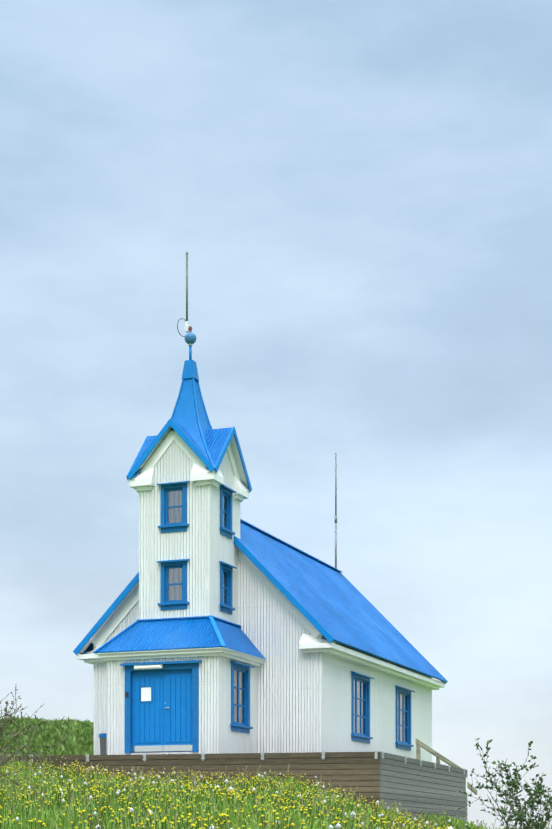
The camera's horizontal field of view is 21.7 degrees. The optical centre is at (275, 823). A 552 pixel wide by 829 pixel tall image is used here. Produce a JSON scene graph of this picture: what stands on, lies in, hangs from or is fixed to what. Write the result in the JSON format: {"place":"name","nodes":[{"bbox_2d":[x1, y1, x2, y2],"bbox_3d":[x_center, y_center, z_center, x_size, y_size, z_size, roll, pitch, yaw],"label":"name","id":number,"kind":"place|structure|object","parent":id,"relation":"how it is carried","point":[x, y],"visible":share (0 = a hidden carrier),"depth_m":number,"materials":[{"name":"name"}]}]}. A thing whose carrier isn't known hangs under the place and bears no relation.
{"place":"outdoors","nodes":[
{"label":"outdoors","id":0,"kind":"place"},
{"bbox_2d":[0,0,551,828],"label":"sky","id":1,"kind":"structure","parent":0,"point":[357,194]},
{"bbox_2d":[456,738,551,828],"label":"shrub","id":2,"kind":"object","parent":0,"point":[510,783],"depth_m":19.49,"materials":[{"name":"green plant"}]},
{"bbox_3d":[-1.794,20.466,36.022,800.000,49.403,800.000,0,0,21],"label":"ground","id":3,"kind":"structure","parent":0,"visible":0},
{"bbox_2d":[0,687,68,791],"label":"shrub","id":4,"kind":"object","parent":3,"relation":"on","point":[11,741],"depth_m":20.38,"materials":[{"name":"green plant"}]},
{"bbox_2d":[107,647,257,754],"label":"porch walls","id":5,"kind":"structure","parent":3,"relation":"on","point":[217,735],"depth_m":33.79,"materials":[{"name":"white metal"}]},
{"bbox_2d":[95,617,220,652],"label":"porch roof","id":6,"kind":"structure","parent":5,"relation":"on","point":[190,633],"depth_m":33.93,"materials":[{"name":"blue metal"}]},
{"bbox_2d":[93,615,240,652],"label":"porch hips","id":7,"kind":"object","parent":6,"relation":"on","point":[216,630],"visible":0.81,"depth_m":34.20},
{"bbox_2d":[120,660,201,752],"bbox_3d":[-2.681,-2.740,33.712,2.040,2.130,0.270,0,0,21],"label":"door frame","id":8,"kind":"object","parent":5,"relation":"attached to","point":[193,665],"visible":0.96,"depth_m":33.62,"materials":[{"name":"blue wood"}]},
{"bbox_2d":[134,664,162,669],"bbox_3d":[-2.990,-3.672,33.745,0.720,0.105,0.110,0,0,21],"label":"door lamp","id":9,"kind":"object","parent":8,"relation":"attached to","point":[145,667],"visible":1,"depth_m":33.70,"materials":[{"name":"white plastic"}]},
{"bbox_2d":[133,669,191,751],"bbox_3d":[-2.650,-2.650,33.793,1.600,1.910,0.095,0,0,21],"label":"door","id":10,"kind":"structure","parent":8,"relation":"in","point":[155,722],"depth_m":33.80,"materials":[{"name":"blue wood"}]},
{"bbox_2d":[140,686,151,702],"bbox_3d":[-3.057,-3.055,33.931,0.320,0.380,0.014,0,0,21],"label":"notice frame","id":11,"kind":"object","parent":10,"relation":"attached to","point":[140,693],"visible":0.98,"depth_m":33.94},
{"bbox_2d":[141,687,150,700],"bbox_3d":[-3.056,-3.055,33.934,0.260,0.320,0.008,0,0,21],"label":"notice paper","id":12,"kind":"object","parent":11,"relation":"in","point":[146,694],"visible":1,"depth_m":33.93,"materials":[{"name":"white paper"}]},
{"bbox_2d":[95,647,265,666],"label":"porch cornice","id":13,"kind":"structure","parent":5,"relation":"attached to","point":[224,652],"depth_m":33.71,"materials":[{"name":"white wood"}]},
{"bbox_2d":[139,429,239,624],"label":"tower walls","id":14,"kind":"structure","parent":5,"relation":"on","point":[203,545],"depth_m":34.42,"materials":[{"name":"white metal"}]},
{"bbox_2d":[148,421,210,462],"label":"gable roof trim","id":15,"kind":"structure","parent":14,"relation":"on","point":[184,431],"depth_m":34.32,"materials":[{"name":"blue metal"}]},
{"bbox_2d":[127,427,232,477],"bbox_3d":[-2.093,-8.941,35.243,2.270,1.293,2.322,0,0,21],"label":"tower gable roof","id":16,"kind":"object","parent":14,"relation":"on","point":[217,439],"visible":0.27,"depth_m":34.69,"materials":[{"name":"blue metal"}]},
{"bbox_2d":[128,426,249,501],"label":"tower gable trim","id":17,"kind":"structure","parent":14,"relation":"attached to","point":[144,479],"depth_m":34.49,"materials":[{"name":"white wood"}]},
{"bbox_2d":[126,419,251,491],"bbox_3d":[-2.094,-8.933,35.245,2.334,1.350,2.330,0,0,21],"label":"roof trim","id":18,"kind":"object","parent":14,"relation":"attached to","point":[185,439],"visible":0.58,"depth_m":34.30,"materials":[{"name":"blue wood"}]},
{"bbox_2d":[133,360,248,488],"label":"spire","id":19,"kind":"structure","parent":14,"relation":"on","point":[185,417],"depth_m":35.01,"materials":[{"name":"blue metal"}]},
{"bbox_2d":[189,345,191,359],"bbox_3d":[-2.093,-11.510,35.243,0.066,0.430,0.063,0,0,21],"label":"finial rod","id":20,"kind":"object","parent":19,"relation":"on","point":[190,352],"visible":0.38,"depth_m":35.22,"materials":[{"name":"blue metal"}]},
{"bbox_2d":[184,332,195,343],"bbox_3d":[-2.093,-11.880,35.243,0.296,0.296,0.296,0,0,21],"label":"finial ball","id":21,"kind":"object","parent":20,"relation":"on","point":[190,337],"visible":0.9,"depth_m":35.14,"materials":[{"name":"blue metal"}]},
{"bbox_2d":[185,321,188,331],"bbox_3d":[-2.147,-12.165,35.240,0.179,0.240,0.085,0,0,21],"label":"antenna bracket","id":22,"kind":"object","parent":21,"relation":"attached to","point":[186,326],"visible":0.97,"depth_m":35.22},
{"bbox_2d":[186,254,187,320],"bbox_3d":[-2.178,-13.000,35.244,0.056,1.870,0.056,0,0,21],"label":"antenna mast","id":23,"kind":"object","parent":22,"relation":"attached to","point":[186,287],"visible":0.81,"depth_m":35.22,"materials":[{"name":"grey metal"}]},
{"bbox_2d":[171,378,214,467],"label":"spire hips","id":24,"kind":"object","parent":19,"relation":"attached to","point":[198,420],"visible":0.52,"depth_m":34.99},
{"bbox_2d":[214,619,264,658],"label":"porch roof sides","id":25,"kind":"object","parent":5,"relation":"on","point":[235,638],"visible":0.4,"depth_m":34.55,"materials":[{"name":"blue metal"}]},
{"bbox_2d":[0,758,483,828],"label":"flower stems","id":26,"kind":"object","parent":3,"relation":"on","point":[377,810],"visible":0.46,"depth_m":18.45,"materials":[{"name":"green plant"}]},
{"bbox_2d":[0,754,502,828],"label":"flower heads","id":27,"kind":"object","parent":26,"relation":"on","point":[231,790],"visible":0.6,"depth_m":18.49,"materials":[{"name":"yellow plant"}]},
{"bbox_2d":[56,757,465,821],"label":"deck board gaps","id":28,"kind":"object","parent":3,"relation":"on","point":[308,775],"visible":0.06,"depth_m":31.65,"materials":[{"name":"grey"}]},
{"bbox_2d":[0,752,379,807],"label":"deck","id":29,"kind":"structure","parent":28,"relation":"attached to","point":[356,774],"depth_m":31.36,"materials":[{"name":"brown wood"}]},
{"bbox_2d":[100,737,106,754],"bbox_3d":[-4.220,-1.875,36.568,0.520,0.660,0.507,0,0,21],"label":"post","id":30,"kind":"object","parent":29,"relation":"on","point":[103,745],"visible":0.18,"depth_m":36.36,"materials":[{"name":"grey metal"}]},
{"bbox_2d":[99,733,106,737],"bbox_3d":[-4.220,-2.235,36.568,0.550,0.100,0.536,0,0,21],"label":"post cap","id":31,"kind":"object","parent":30,"relation":"on","point":[101,735],"visible":0.32,"depth_m":36.34,"materials":[{"name":"blue metal"}]},
{"bbox_2d":[29,751,464,774],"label":"deck brackets","id":32,"kind":"object","parent":28,"relation":"on","point":[261,758],"visible":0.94,"depth_m":31.68,"materials":[{"name":"grey"}]},
{"bbox_2d":[94,560,431,761],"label":"nave walls","id":33,"kind":"structure","parent":3,"relation":"on","point":[304,702],"depth_m":35.49,"materials":[{"name":"white metal"}]},
{"bbox_2d":[73,536,447,683],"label":"barge boards","id":34,"kind":"object","parent":33,"relation":"on","point":[289,596],"visible":0.4,"depth_m":35.25,"materials":[{"name":"blue wood"}]},
{"bbox_2d":[77,548,445,689],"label":"eave trim","id":35,"kind":"structure","parent":33,"relation":"on","point":[314,643],"depth_m":36.73,"materials":[{"name":"white wood"}]},
{"bbox_2d":[80,522,446,681],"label":"main roof","id":36,"kind":"structure","parent":33,"relation":"on","point":[339,607],"depth_m":39.45,"materials":[{"name":"blue metal"}]},
{"bbox_2d":[156,481,414,750],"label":"window trim","id":37,"kind":"structure","parent":33,"relation":"attached to","point":[165,526],"depth_m":34.64,"materials":[{"name":"blue wood"}]},
{"bbox_2d":[169,491,181,599],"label":"window curtains","id":38,"kind":"object","parent":37,"relation":"attached to","point":[174,510],"depth_m":34.47,"materials":[{"name":"grey fabric"}]},
{"bbox_2d":[168,490,406,741],"bbox_3d":[-0.713,-5.165,38.841,6.120,5.645,9.468,0,0,21],"label":"window glass","id":39,"kind":"object","parent":37,"relation":"in","point":[241,697],"visible":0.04,"depth_m":34.98,"materials":[{"name":"grey glass"}]},
{"bbox_2d":[240,519,342,572],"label":"ridge cap","id":40,"kind":"object","parent":33,"relation":"on","point":[285,543],"visible":0.36,"depth_m":41.47,"materials":[{"name":"blue metal"}]},
{"bbox_2d":[335,522,336,568],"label":"mast","id":41,"kind":"object","parent":33,"relation":"on","point":[336,545],"visible":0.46,"depth_m":45.61,"materials":[{"name":"grey metal"}]},
{"bbox_2d":[335,453,336,521],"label":"mast","id":42,"kind":"object","parent":41,"relation":"attached to","point":[335,487],"visible":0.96,"depth_m":45.62,"materials":[{"name":"grey metal"}]},
{"bbox_2d":[0,713,550,828],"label":"grass","id":43,"kind":"structure","parent":3,"relation":"on","point":[78,735],"depth_m":21.03,"materials":[{"name":"green plant"}]},
{"bbox_2d":[380,752,466,820],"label":"deck side wall","id":44,"kind":"structure","parent":3,"relation":"on","point":[434,806],"depth_m":33.93,"materials":[{"name":"grey wood"}]},
{"bbox_2d":[415,739,476,794],"bbox_3d":[5.074,-1.274,39.786,1.118,1.882,5.264,0,0,21],"label":"ramp rail","id":45,"kind":"object","parent":3,"relation":"on","point":[419,744],"visible":0.27,"depth_m":38.90,"materials":[{"name":"brown wood"}]}
]}

